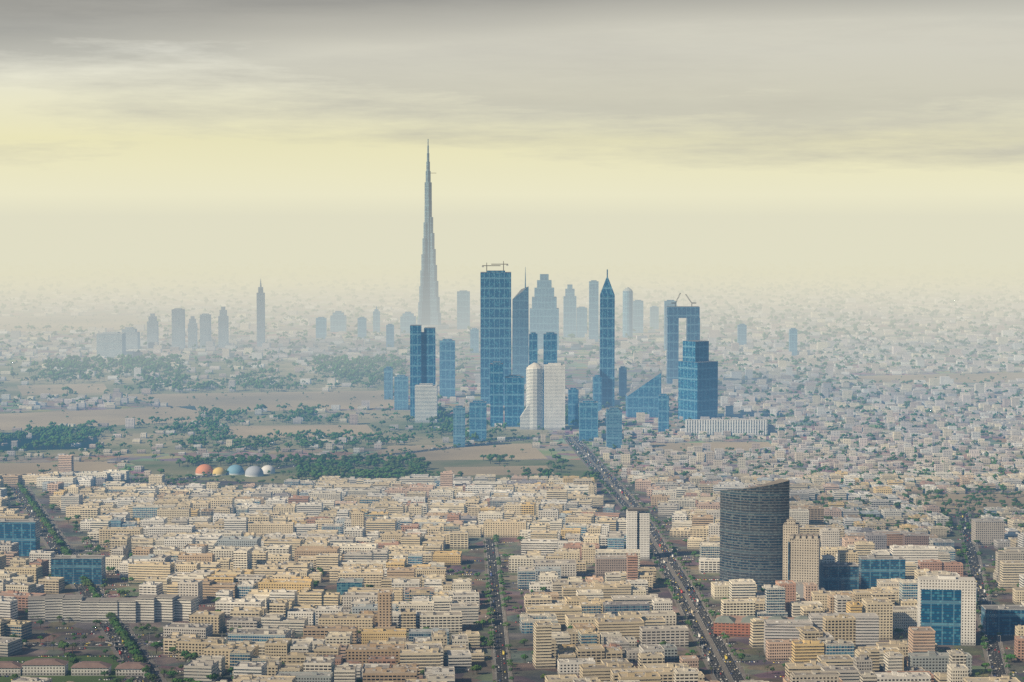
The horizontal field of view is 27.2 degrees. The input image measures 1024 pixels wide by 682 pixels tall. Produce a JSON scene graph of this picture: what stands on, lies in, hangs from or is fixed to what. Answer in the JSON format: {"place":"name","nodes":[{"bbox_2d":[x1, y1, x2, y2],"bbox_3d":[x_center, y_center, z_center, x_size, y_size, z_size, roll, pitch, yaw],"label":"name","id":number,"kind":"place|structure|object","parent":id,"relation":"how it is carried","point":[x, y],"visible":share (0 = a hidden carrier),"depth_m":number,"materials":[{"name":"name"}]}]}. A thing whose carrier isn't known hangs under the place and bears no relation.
{"place":"outdoors","nodes":[
{"label":"outdoors","id":0,"kind":"place"},
{"bbox_2d":[3,432,97,449],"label":"park grass","id":1,"kind":"structure","parent":0,"point":[30,446],"depth_m":4634.98,"materials":[{"name":"green plant"}]},
{"bbox_2d":[0,655,124,681],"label":"building","id":2,"kind":"structure","parent":0,"point":[81,658],"depth_m":2312.28,"materials":[{"name":"beige concrete"}]},
{"bbox_2d":[0,361,408,399],"bbox_3d":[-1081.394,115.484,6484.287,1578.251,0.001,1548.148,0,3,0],"label":"park grass","id":3,"kind":"structure","parent":0,"point":[9,385],"depth_m":6414.56,"materials":[{"name":"green plant"}]},
{"bbox_2d":[0,410,552,456],"bbox_3d":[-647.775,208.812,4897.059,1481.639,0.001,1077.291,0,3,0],"label":"park grass","id":4,"kind":"structure","parent":0,"point":[368,419],"depth_m":4804.23,"materials":[{"name":"green plant"}]},
{"bbox_2d":[129,460,597,482],"bbox_3d":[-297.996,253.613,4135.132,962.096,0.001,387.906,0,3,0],"label":"park grass","id":5,"kind":"structure","parent":0,"point":[173,469],"depth_m":4191.95,"materials":[{"name":"green plant"}]},
{"bbox_2d":[0,220,1023,477],"bbox_3d":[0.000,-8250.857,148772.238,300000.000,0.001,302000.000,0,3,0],"label":"ground","id":6,"kind":"structure","parent":0,"point":[354,242],"depth_m":25623.03,"materials":[{"name":"beige sand"}]},
{"bbox_2d":[0,461,118,474],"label":"sand lot","id":7,"kind":"structure","parent":6,"relation":"on","point":[25,468],"depth_m":4191.27,"materials":[{"name":"beige sand"}]},
{"bbox_2d":[17,384,108,395],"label":"sand lot","id":8,"kind":"structure","parent":6,"relation":"on","point":[54,389],"depth_m":6115.37,"materials":[{"name":"beige sand"}]},
{"bbox_2d":[0,406,200,430],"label":"sand lot","id":9,"kind":"structure","parent":6,"relation":"on","point":[9,421],"depth_m":5259.59,"materials":[{"name":"beige sand"}]},
{"bbox_2d":[195,464,274,476],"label":"domes","id":10,"kind":"structure","parent":6,"relation":"on","point":[254,471],"depth_m":4069.25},
{"bbox_2d":[128,390,393,411],"bbox_3d":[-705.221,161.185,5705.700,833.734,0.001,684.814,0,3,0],"label":"sand lot","id":11,"kind":"structure","parent":6,"relation":"on","point":[252,400],"depth_m":5747.95,"materials":[{"name":"beige sand"}]},
{"bbox_2d":[224,425,376,437],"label":"sand lot","id":12,"kind":"structure","parent":6,"relation":"on","point":[247,431],"depth_m":4938.71,"materials":[{"name":"beige sand"}]},
{"bbox_2d":[416,139,448,329],"bbox_3d":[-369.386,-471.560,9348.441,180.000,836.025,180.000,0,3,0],"label":"skyscraper","id":13,"kind":"structure","parent":6,"relation":"on","point":[429,314],"depth_m":9335.83,"materials":[{"name":"silver metal"}]},
{"bbox_2d":[96,261,796,448],"bbox_3d":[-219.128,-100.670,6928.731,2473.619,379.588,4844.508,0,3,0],"label":"skyscrapers","id":14,"kind":"structure","parent":6,"relation":"on","point":[694,372],"depth_m":5501.38,"materials":[{"name":"blue glass"}]},
{"bbox_2d":[380,443,547,460],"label":"sand lot","id":15,"kind":"structure","parent":6,"relation":"on","point":[476,452],"depth_m":4457.57,"materials":[{"name":"beige sand"}]},
{"bbox_2d":[444,466,553,475],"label":"sand lot","id":16,"kind":"structure","parent":6,"relation":"on","point":[503,470],"depth_m":4141.79,"materials":[{"name":"beige sand"}]},
{"bbox_2d":[8,436,1010,681],"bbox_3d":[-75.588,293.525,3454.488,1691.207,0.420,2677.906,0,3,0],"label":"road","id":17,"kind":"structure","parent":6,"relation":"on","point":[111,646],"depth_m":2713.95,"materials":[{"name":"grey asphalt"}]},
{"bbox_2d":[14,440,1005,681],"bbox_3d":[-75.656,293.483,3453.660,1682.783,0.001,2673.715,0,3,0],"label":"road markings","id":18,"kind":"object","parent":17,"relation":"on","point":[501,602],"visible":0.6,"depth_m":2711.05,"materials":[{"name":"white paint"}]},
{"bbox_2d":[13,432,1009,681],"bbox_3d":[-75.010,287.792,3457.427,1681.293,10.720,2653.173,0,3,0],"label":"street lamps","id":19,"kind":"object","parent":17,"relation":"on","point":[490,579],"visible":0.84,"depth_m":2834.79,"materials":[{"name":"grey metal"}]},
{"bbox_2d":[0,481,1023,679],"bbox_3d":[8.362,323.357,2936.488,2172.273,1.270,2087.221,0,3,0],"label":"parked cars","id":20,"kind":"object","parent":17,"relation":"on","point":[419,626],"visible":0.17,"depth_m":2779.32,"materials":[{"name":"paint"}]},
{"bbox_2d":[11,436,1016,681],"bbox_3d":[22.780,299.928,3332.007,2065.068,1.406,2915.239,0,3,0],"label":"cars","id":21,"kind":"object","parent":17,"relation":"on","point":[99,644],"visible":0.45,"depth_m":2815.47,"materials":[{"name":"paint"}]},
{"bbox_2d":[0,454,1023,681],"bbox_3d":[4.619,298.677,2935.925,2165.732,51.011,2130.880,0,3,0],"label":"city blocks","id":22,"kind":"structure","parent":6,"relation":"on","point":[176,539],"depth_m":2872.29,"materials":[{"name":"beige concrete"}]},
{"bbox_2d":[0,262,1023,478],"bbox_3d":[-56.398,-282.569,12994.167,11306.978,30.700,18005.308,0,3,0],"label":"distant buildings","id":23,"kind":"structure","parent":6,"relation":"on","point":[731,380],"depth_m":7248.50,"materials":[{"name":"beige concrete"}]},
{"bbox_2d":[0,257,1023,476],"bbox_3d":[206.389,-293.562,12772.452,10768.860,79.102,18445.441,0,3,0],"label":"park trees","id":24,"kind":"object","parent":6,"relation":"on","point":[228,361],"visible":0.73,"depth_m":7243.19,"materials":[{"name":"green plant"}]},
{"bbox_2d":[0,256,1023,505],"bbox_3d":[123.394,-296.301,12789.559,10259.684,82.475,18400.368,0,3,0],"label":"park trees","id":25,"kind":"object","parent":6,"relation":"on","point":[372,364],"visible":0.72,"depth_m":7067.03,"materials":[{"name":"green plant"}]},
{"bbox_2d":[0,436,1023,596],"bbox_3d":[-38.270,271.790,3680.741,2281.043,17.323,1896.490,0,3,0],"label":"city trees","id":26,"kind":"object","parent":6,"relation":"on","point":[351,460],"visible":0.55,"depth_m":4026.98,"materials":[{"name":"green plant"}]},
{"bbox_2d":[12,440,1011,681],"bbox_3d":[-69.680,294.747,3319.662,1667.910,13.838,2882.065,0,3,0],"label":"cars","id":27,"kind":"object","parent":6,"relation":"on","point":[172,668],"visible":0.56,"depth_m":2515.05,"materials":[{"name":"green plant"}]},
{"bbox_2d":[10,433,1023,681],"bbox_3d":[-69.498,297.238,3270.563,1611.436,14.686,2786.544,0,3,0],"label":"street trees","id":28,"kind":"object","parent":6,"relation":"on","point":[86,581],"visible":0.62,"depth_m":2474.81,"materials":[{"name":"green plant"}]},
{"bbox_2d":[650,442,770,451],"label":"sand lot","id":29,"kind":"structure","parent":6,"relation":"on","point":[745,446],"depth_m":4593.78,"materials":[{"name":"beige sand"}]},
{"bbox_2d":[0,478,1023,681],"bbox_3d":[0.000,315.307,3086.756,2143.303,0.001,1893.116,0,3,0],"label":"ground","id":30,"kind":"structure","parent":0,"point":[522,671],"depth_m":2664.35,"materials":[{"name":"grey asphalt"}]},
{"bbox_2d":[0,478,1023,675],"bbox_3d":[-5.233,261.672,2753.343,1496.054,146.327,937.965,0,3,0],"label":"buildings","id":31,"kind":"structure","parent":30,"relation":"on","point":[763,540],"depth_m":2743.56,"materials":[{"name":"beige concrete"}]},
{"bbox_2d":[0,0,1023,219],"label":"sky","id":32,"kind":"structure","parent":0,"point":[110,109],"materials":[{"name":"beige"}]},
{"bbox_2d":[813,500,867,505],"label":"sand lot","id":33,"kind":"structure","parent":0,"point":[825,501],"depth_m":3678.51,"materials":[{"name":"beige sand"}]},
{"bbox_2d":[920,491,1023,513],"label":"ground","id":34,"kind":"structure","parent":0,"point":[992,503],"depth_m":3704.41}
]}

